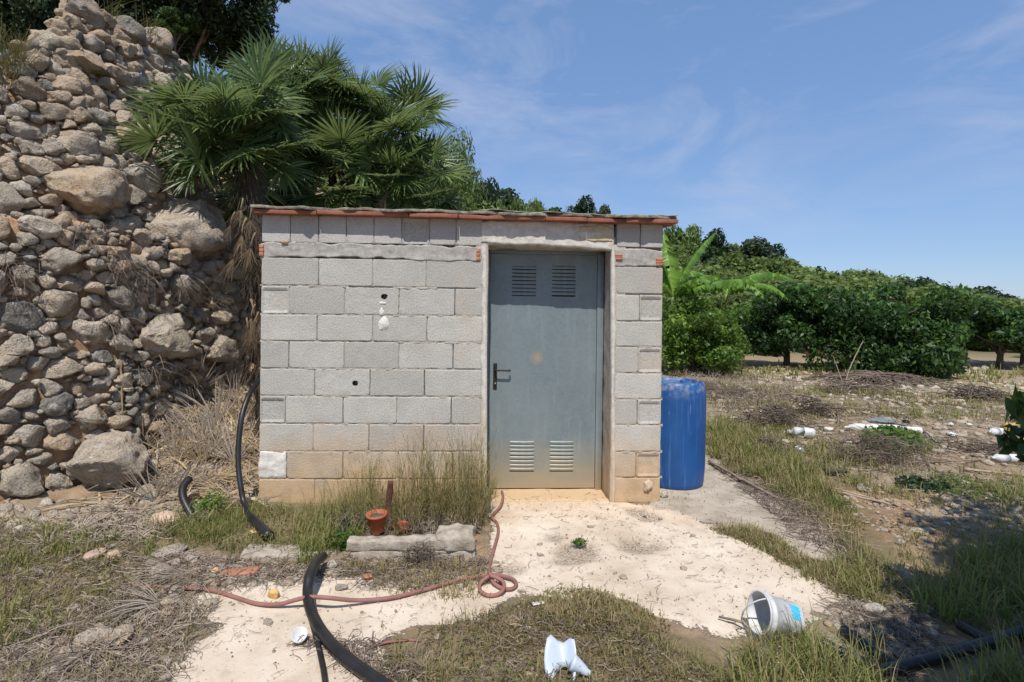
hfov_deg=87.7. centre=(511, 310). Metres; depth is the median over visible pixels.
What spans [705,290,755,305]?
hillside tree
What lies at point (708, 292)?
hillside tree
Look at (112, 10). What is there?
dry tuft
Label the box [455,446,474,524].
tall weed
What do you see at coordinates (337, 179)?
evergreen tree
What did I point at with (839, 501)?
leafy weed
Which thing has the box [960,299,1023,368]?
citrus tree
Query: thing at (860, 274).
hillside tree
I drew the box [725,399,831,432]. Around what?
brush pile
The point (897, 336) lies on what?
citrus tree
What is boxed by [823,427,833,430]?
plastic scrap
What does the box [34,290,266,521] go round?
palm straw
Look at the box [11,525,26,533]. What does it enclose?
rock
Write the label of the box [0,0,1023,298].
sky
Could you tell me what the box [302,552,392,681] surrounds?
black pipe
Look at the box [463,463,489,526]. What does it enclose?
tall weed
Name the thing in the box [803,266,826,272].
hillside tree
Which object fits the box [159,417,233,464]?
dry palm leaf
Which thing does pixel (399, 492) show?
tall weed
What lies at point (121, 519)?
dry palm leaf
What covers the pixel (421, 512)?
tall weed
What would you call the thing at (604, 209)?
evergreen tree
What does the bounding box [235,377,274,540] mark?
black pipe
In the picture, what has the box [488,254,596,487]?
door
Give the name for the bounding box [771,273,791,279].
hillside tree
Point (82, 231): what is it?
dry tuft
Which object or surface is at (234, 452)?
dry palm leaf
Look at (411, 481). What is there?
tall weed
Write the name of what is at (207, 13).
carob tree
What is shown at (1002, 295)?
hillside tree
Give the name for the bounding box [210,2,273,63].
carob tree
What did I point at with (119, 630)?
rock
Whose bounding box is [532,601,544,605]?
plastic strip
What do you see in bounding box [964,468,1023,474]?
cane
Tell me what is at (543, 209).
evergreen tree
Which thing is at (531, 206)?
evergreen tree
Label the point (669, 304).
citrus tree
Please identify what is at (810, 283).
hillside tree
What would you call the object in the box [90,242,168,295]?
dry tuft
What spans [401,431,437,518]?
tall weed
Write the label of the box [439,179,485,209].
evergreen tree
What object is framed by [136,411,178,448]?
dry palm leaf
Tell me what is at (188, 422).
dry palm leaf
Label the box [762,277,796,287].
hillside tree
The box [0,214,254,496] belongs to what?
dry stone wall
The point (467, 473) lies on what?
tall weed
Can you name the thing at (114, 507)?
dry palm leaf
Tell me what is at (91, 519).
dry palm leaf
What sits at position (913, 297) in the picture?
hillside tree
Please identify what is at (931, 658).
black pipe
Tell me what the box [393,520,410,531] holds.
pot shard
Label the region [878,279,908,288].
hillside tree
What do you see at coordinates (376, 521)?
flower pot
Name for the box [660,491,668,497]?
rock
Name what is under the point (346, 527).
flower pot
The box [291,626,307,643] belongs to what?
plastic dish
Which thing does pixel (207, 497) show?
leafy weed
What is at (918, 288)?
hillside tree
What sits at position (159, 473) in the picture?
dry palm leaf
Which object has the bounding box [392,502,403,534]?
tall weed
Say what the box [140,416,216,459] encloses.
dry palm leaf
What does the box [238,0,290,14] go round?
carob tree
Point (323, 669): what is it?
black pipe
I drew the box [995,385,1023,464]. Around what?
citrus tree
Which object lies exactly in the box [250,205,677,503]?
block shed
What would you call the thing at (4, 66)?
dry tuft
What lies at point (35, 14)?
cypress tree
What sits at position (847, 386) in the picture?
brush pile
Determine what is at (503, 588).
garden hose
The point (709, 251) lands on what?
hillside tree
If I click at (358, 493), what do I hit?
tall weed
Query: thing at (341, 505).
tall weed
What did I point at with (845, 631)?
black pipe
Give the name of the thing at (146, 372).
dry tuft
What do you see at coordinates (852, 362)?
bare sapling
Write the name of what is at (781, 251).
evergreen tree
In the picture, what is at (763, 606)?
white bucket
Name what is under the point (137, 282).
dry tuft
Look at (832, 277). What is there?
hillside tree
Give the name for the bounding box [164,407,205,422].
dry palm leaf
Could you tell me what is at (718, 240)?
evergreen tree
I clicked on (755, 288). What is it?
banana plant
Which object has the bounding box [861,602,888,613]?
rock
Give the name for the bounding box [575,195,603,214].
evergreen tree
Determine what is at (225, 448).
dry palm leaf
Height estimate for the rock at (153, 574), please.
0.050 m
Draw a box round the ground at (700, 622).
[0,58,1023,681]
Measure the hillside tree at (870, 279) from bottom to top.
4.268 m
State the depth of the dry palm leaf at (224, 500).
3.80 m
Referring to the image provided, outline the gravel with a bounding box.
[0,361,1023,681]
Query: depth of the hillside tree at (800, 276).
27.84 m
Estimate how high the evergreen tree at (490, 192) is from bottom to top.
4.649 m
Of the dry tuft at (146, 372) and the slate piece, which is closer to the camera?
the dry tuft at (146, 372)
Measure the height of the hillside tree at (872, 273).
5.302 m
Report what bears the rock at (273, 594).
on the ground at (700, 622)
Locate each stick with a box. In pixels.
[719,616,748,624]
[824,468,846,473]
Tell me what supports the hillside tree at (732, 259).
on the ground at (700, 622)
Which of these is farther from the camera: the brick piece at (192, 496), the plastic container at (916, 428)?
the plastic container at (916, 428)
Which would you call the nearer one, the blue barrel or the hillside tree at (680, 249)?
the blue barrel
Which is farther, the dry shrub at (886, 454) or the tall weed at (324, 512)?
the dry shrub at (886, 454)
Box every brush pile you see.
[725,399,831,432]
[748,427,803,453]
[761,379,920,401]
[777,390,852,420]
[779,370,965,390]
[922,380,1010,404]
[935,434,1021,462]
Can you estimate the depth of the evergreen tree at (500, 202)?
26.75 m
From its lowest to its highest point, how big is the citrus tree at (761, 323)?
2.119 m
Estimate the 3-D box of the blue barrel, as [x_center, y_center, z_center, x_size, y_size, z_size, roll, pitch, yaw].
[1.386,1.039,4.600,0.538,0.877,0.538,1,0,0]
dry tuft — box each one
[0,17,46,81]
[0,17,51,72]
[0,42,48,87]
[0,251,59,322]
[56,215,127,260]
[81,309,147,351]
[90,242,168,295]
[98,0,151,23]
[118,267,173,320]
[124,355,187,398]
[135,2,175,41]
[156,361,206,398]
[169,262,213,316]
[206,290,239,327]
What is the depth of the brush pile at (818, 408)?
7.58 m
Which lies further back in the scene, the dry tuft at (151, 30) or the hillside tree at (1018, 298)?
the hillside tree at (1018, 298)
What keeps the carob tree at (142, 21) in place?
on the ground at (700, 622)
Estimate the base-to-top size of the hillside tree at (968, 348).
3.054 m
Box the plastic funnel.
[544,635,590,680]
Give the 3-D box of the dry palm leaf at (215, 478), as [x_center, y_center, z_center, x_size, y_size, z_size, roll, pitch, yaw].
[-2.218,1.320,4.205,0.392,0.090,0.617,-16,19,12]
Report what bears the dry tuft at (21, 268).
on the dry stone wall at (106, 458)
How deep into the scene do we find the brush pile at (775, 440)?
5.63 m
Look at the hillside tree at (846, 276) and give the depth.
37.80 m
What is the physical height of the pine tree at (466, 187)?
5.921 m
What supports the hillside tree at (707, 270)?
on the ground at (700, 622)
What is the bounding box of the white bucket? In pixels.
[741,590,804,638]
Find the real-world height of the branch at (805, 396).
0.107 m
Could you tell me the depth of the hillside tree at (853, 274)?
46.91 m
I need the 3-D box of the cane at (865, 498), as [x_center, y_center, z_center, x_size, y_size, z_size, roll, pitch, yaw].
[2.687,1.455,4.206,0.030,0.033,0.486,1,0,-44]
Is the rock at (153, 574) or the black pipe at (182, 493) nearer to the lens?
the rock at (153, 574)
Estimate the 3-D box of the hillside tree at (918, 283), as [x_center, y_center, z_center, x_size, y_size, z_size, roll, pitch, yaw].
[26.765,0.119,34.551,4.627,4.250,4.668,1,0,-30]
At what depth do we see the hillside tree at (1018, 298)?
30.74 m
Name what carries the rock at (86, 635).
on the ground at (700, 622)
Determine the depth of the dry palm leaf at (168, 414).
4.54 m
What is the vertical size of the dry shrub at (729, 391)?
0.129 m
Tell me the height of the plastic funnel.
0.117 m
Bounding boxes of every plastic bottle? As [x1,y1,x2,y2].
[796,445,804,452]
[990,454,1019,462]
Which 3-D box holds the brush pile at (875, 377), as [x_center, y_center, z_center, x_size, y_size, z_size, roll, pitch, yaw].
[7.882,1.440,11.676,3.530,0.254,3.041,1,0,-23]
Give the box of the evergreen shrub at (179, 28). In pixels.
[150,6,201,53]
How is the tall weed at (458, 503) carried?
on the ground at (700, 622)
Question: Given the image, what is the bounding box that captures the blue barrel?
[660,377,705,489]
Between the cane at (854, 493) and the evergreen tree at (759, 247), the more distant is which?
the evergreen tree at (759, 247)
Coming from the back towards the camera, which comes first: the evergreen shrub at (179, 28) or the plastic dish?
the evergreen shrub at (179, 28)
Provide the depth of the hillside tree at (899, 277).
47.92 m
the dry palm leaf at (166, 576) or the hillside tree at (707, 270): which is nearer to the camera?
the dry palm leaf at (166, 576)
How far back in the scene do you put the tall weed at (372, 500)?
3.55 m
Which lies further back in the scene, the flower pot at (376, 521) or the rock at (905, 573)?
the flower pot at (376, 521)
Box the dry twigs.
[0,368,1023,681]
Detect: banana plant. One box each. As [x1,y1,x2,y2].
[661,230,758,372]
[673,270,791,370]
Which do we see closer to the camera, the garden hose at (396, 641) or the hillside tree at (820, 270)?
the garden hose at (396, 641)
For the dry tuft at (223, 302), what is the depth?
5.17 m
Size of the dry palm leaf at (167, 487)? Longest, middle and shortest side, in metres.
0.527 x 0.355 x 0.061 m
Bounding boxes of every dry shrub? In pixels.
[388,537,460,569]
[701,380,739,390]
[706,386,845,404]
[798,421,976,478]
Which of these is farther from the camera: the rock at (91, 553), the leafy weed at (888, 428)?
the leafy weed at (888, 428)
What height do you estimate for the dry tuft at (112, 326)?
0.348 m
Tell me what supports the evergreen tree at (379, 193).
on the ground at (700, 622)
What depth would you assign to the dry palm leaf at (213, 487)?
4.01 m
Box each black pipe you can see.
[178,476,194,517]
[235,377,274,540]
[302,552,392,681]
[309,623,327,681]
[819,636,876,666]
[838,624,908,677]
[872,623,1023,677]
[955,620,987,638]
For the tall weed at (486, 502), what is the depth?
3.60 m
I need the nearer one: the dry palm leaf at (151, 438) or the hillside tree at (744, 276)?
the dry palm leaf at (151, 438)
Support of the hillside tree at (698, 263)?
on the ground at (700, 622)
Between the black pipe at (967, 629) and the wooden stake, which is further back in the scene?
the wooden stake
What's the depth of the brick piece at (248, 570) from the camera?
2.88 m
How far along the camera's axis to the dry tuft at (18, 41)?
4.19 m
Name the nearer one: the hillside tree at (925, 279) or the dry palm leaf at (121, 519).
the dry palm leaf at (121, 519)
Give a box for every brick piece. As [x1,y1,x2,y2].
[188,493,199,499]
[219,566,258,577]
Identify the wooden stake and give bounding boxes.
[385,480,392,518]
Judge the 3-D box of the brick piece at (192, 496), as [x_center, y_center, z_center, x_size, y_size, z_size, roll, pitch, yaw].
[-2.322,1.362,3.887,0.083,0.036,0.062,14,22,-28]
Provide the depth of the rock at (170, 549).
3.09 m
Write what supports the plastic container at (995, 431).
on the ground at (700, 622)
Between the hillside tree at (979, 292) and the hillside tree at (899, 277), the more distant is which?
the hillside tree at (899, 277)
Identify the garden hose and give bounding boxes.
[136,490,517,606]
[371,639,421,646]
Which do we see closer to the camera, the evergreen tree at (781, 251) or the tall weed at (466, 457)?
the tall weed at (466, 457)
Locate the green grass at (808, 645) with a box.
[0,359,1023,681]
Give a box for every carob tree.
[94,0,191,60]
[95,0,127,15]
[109,0,279,74]
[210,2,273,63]
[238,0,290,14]
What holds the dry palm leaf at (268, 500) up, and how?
on the ground at (700, 622)
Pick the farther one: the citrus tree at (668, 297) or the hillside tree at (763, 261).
the hillside tree at (763, 261)
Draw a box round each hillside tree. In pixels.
[496,187,520,199]
[496,195,516,209]
[507,197,528,210]
[546,207,564,211]
[565,205,579,212]
[663,245,692,258]
[663,251,695,269]
[674,280,715,302]
[686,260,707,269]
[688,265,740,279]
[693,262,740,274]
[694,242,745,272]
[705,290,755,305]
[707,249,754,274]
[712,253,776,272]
[712,272,765,298]
[714,268,744,278]
[744,255,818,279]
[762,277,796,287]
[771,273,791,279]
[783,277,880,293]
[785,272,843,285]
[791,277,852,294]
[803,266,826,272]
[809,269,852,282]
[828,270,847,280]
[840,270,861,280]
[841,268,870,279]
[841,281,897,289]
[858,268,892,279]
[859,281,908,306]
[860,275,884,284]
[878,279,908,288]
[889,273,915,281]
[895,285,985,296]
[898,278,935,286]
[902,279,931,291]
[902,288,951,307]
[903,282,954,297]
[914,275,935,283]
[962,293,995,349]
[969,293,1023,345]
[973,285,1002,295]
[992,296,1023,304]
[997,293,1017,299]
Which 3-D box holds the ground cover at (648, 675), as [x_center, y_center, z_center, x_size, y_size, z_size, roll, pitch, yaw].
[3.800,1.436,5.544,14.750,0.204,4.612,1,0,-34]
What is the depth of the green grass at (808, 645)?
2.99 m
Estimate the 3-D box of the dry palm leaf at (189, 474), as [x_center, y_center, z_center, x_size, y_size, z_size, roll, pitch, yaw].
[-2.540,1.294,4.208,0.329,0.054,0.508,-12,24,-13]
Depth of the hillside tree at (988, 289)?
49.55 m
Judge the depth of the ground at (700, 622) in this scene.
2.98 m
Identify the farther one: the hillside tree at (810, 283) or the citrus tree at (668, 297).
the hillside tree at (810, 283)
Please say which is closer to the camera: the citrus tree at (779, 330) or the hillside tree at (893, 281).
the citrus tree at (779, 330)
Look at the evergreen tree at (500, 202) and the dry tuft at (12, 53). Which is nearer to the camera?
the dry tuft at (12, 53)
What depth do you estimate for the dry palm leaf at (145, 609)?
2.51 m
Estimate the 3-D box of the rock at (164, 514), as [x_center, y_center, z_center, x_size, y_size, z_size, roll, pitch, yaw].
[-2.304,1.389,3.528,0.233,0.116,0.143,1,0,0]
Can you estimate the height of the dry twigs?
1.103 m
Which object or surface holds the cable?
on the ground at (700, 622)
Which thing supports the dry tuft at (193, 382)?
on the dry stone wall at (106, 458)
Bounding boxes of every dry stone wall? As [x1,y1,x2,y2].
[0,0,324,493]
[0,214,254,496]
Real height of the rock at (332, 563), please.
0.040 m
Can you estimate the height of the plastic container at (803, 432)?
0.136 m
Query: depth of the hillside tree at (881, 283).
26.81 m
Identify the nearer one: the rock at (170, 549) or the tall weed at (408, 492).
the rock at (170, 549)
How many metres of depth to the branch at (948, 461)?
5.22 m
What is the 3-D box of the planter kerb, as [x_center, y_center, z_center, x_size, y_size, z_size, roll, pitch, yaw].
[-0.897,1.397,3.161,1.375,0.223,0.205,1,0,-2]
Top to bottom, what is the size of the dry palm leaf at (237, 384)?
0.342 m
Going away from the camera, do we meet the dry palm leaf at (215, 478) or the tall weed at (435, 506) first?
the tall weed at (435, 506)
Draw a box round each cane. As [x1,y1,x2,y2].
[831,489,889,504]
[834,488,874,498]
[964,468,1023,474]
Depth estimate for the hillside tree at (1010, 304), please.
22.70 m
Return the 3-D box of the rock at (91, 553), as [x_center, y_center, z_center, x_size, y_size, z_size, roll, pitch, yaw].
[-2.394,1.407,3.067,0.093,0.056,0.134,1,0,11]
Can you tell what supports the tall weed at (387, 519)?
on the ground at (700, 622)
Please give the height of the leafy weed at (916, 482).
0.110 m
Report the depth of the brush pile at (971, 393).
9.22 m
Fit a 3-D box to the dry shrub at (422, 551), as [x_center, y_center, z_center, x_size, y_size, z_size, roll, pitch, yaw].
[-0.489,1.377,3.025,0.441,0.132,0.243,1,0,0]
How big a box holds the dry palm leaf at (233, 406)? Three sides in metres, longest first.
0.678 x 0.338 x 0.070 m
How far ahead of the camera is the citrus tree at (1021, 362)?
15.85 m
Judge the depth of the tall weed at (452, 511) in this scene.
3.58 m
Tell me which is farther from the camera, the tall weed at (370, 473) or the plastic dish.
the tall weed at (370, 473)
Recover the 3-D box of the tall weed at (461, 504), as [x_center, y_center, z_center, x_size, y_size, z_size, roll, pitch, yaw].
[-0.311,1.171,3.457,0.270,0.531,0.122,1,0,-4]
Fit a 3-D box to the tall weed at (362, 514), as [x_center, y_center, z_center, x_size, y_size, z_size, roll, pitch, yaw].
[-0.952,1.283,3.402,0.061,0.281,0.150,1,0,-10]
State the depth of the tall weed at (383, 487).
3.65 m
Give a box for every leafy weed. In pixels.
[193,489,229,515]
[325,528,354,550]
[571,537,586,546]
[826,496,851,507]
[858,423,923,451]
[894,474,954,493]
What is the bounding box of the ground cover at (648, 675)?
[0,395,1023,681]
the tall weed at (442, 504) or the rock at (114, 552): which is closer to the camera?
the rock at (114, 552)
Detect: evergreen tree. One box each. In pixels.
[296,150,363,202]
[350,173,406,208]
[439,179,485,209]
[474,177,499,210]
[497,199,507,209]
[510,197,542,211]
[535,199,545,211]
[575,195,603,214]
[591,203,610,214]
[703,227,736,255]
[719,236,783,267]
[770,243,794,265]
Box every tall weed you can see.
[303,485,320,523]
[317,481,332,524]
[332,457,347,515]
[341,449,382,518]
[346,457,368,508]
[353,437,380,509]
[359,498,366,534]
[361,448,391,510]
[371,461,396,508]
[379,502,391,533]
[383,443,416,511]
[388,474,401,524]
[392,429,439,517]
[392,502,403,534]
[397,444,426,516]
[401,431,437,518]
[402,466,428,531]
[414,437,454,518]
[415,425,458,516]
[416,412,436,518]
[427,463,442,529]
[431,428,476,506]
[434,441,476,516]
[437,466,451,517]
[439,447,460,515]
[442,442,462,515]
[443,429,496,514]
[445,461,484,524]
[449,473,468,522]
[453,419,486,505]
[454,428,477,512]
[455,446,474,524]
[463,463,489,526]
[464,427,499,514]
[465,438,498,523]
[470,439,493,511]
[482,470,497,512]
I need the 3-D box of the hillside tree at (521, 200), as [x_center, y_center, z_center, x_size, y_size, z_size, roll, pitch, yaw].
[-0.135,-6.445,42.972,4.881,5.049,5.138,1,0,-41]
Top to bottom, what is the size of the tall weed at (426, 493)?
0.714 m
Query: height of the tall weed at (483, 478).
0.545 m
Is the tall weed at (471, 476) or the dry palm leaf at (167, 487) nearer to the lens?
the tall weed at (471, 476)
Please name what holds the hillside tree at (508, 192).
on the ground at (700, 622)
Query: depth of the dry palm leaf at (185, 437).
4.45 m
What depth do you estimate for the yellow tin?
6.69 m
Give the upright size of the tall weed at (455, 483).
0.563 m
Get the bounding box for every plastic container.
[788,427,815,438]
[844,423,899,432]
[900,426,922,434]
[988,428,1005,435]
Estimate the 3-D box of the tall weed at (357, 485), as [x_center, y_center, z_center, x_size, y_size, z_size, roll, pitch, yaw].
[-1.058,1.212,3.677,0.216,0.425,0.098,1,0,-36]
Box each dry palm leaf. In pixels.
[18,526,74,552]
[36,642,144,675]
[61,507,110,528]
[97,503,122,513]
[98,512,139,529]
[100,576,159,626]
[113,462,182,500]
[123,553,182,592]
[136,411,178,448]
[138,451,209,491]
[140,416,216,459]
[151,408,178,427]
[152,448,185,473]
[157,400,228,440]
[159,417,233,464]
[164,380,240,427]
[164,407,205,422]
[165,429,201,447]
[170,462,207,490]
[175,359,198,378]
[181,405,259,465]
[186,354,236,403]
[188,477,227,501]
[195,408,256,460]
[203,457,253,493]
[206,487,237,513]
[207,370,250,401]
[207,439,259,467]
[213,386,253,416]
[214,457,251,482]
[220,362,239,382]
[227,427,255,457]
[242,423,259,447]
[259,495,278,506]
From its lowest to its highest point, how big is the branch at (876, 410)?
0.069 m
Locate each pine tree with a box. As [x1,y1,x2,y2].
[415,125,502,210]
[664,223,704,261]
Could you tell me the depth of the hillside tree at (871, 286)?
23.00 m
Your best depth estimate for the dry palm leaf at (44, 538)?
3.20 m
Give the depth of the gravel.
3.58 m
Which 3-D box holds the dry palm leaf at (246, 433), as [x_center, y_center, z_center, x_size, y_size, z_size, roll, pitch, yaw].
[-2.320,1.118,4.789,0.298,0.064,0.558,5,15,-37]
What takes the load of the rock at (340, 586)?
on the ground at (700, 622)
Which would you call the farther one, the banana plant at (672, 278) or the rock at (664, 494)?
the banana plant at (672, 278)
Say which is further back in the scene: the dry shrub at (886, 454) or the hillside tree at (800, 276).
the hillside tree at (800, 276)
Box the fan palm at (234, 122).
[101,24,474,437]
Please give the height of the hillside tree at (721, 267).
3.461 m
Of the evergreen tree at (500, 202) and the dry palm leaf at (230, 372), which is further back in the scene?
the evergreen tree at (500, 202)
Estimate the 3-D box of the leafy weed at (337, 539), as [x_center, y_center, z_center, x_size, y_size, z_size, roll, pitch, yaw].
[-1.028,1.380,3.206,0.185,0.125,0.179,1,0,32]
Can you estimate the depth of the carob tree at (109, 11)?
7.97 m
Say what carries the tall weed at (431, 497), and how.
on the ground cover at (648, 675)
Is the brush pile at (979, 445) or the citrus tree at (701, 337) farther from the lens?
the citrus tree at (701, 337)
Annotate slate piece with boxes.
[865,417,896,421]
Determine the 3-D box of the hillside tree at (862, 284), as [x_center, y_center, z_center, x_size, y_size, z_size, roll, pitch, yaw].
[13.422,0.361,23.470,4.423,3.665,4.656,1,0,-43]
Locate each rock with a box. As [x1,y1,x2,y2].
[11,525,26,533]
[74,626,113,647]
[82,547,106,561]
[104,624,134,646]
[105,549,122,559]
[149,510,180,525]
[149,563,169,579]
[151,543,187,559]
[267,589,279,598]
[325,560,337,568]
[335,584,347,589]
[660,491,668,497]
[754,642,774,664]
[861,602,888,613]
[889,565,918,583]
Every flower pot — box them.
[333,519,352,532]
[366,509,386,533]
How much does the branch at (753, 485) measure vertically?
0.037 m
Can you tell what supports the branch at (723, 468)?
on the ground at (700, 622)
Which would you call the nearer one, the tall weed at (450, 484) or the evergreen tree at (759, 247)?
the tall weed at (450, 484)
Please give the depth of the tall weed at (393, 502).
3.51 m
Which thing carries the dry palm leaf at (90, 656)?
on the ground at (700, 622)
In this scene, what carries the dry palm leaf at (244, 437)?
on the ground at (700, 622)
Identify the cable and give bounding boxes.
[875,421,958,443]
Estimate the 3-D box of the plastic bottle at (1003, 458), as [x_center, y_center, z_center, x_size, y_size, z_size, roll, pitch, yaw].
[4.917,1.470,5.311,0.275,0.085,0.087,1,0,2]
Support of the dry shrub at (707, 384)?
on the ground at (700, 622)
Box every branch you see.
[708,460,742,480]
[738,476,781,500]
[750,394,837,418]
[822,405,928,426]
[906,459,991,462]
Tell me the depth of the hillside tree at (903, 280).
44.37 m
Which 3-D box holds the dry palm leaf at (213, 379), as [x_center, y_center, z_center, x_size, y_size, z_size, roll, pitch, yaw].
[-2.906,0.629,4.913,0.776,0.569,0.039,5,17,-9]
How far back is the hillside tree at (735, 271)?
30.48 m
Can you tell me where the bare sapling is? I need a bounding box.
[845,341,862,381]
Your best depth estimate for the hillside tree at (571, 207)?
53.46 m
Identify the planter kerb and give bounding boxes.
[239,523,475,561]
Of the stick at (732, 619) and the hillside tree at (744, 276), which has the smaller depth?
the stick at (732, 619)
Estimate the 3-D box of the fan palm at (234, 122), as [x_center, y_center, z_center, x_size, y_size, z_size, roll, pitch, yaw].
[-2.096,-0.877,5.905,2.803,4.638,3.695,1,0,22]
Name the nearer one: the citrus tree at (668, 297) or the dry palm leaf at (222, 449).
the dry palm leaf at (222, 449)
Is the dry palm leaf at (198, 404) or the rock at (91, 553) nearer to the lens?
the rock at (91, 553)
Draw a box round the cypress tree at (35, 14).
[0,0,59,57]
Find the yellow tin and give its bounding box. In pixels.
[1000,422,1017,430]
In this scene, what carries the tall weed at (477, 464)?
on the ground at (700, 622)
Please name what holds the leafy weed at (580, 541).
on the ground at (700, 622)
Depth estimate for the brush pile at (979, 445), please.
5.65 m
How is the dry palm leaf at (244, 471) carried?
on the ground at (700, 622)
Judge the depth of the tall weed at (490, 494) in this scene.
3.80 m
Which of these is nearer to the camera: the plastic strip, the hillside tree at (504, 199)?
the plastic strip
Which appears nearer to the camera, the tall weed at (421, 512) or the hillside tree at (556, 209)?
the tall weed at (421, 512)
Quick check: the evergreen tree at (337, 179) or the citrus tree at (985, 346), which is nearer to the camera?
the evergreen tree at (337, 179)
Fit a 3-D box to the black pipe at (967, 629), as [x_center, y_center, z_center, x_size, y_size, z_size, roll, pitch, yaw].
[2.068,1.443,2.384,0.046,0.043,0.136,1,0,-16]
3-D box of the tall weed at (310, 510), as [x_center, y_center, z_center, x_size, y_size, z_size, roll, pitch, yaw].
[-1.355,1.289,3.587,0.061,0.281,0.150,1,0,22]
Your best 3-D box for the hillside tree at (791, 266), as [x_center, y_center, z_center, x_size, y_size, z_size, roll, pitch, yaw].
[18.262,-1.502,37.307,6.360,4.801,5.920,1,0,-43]
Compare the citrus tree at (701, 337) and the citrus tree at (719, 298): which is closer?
the citrus tree at (701, 337)
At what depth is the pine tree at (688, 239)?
37.51 m
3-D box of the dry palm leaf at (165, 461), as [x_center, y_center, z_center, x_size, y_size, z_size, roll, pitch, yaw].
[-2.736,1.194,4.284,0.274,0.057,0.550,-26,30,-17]
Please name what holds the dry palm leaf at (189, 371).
on the ground at (700, 622)
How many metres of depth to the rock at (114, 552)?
3.05 m
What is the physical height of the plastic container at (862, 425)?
0.116 m
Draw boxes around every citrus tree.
[661,293,753,374]
[662,292,677,333]
[662,295,709,346]
[693,292,751,341]
[729,280,834,367]
[733,302,778,354]
[802,281,984,379]
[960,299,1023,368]
[970,341,996,351]
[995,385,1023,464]
[1004,308,1023,365]
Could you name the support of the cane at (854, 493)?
on the ground at (700, 622)
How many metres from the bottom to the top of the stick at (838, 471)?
0.053 m
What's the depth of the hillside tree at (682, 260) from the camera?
32.33 m
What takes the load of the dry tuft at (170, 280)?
on the dry stone wall at (106, 458)
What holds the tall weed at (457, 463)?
on the ground at (700, 622)

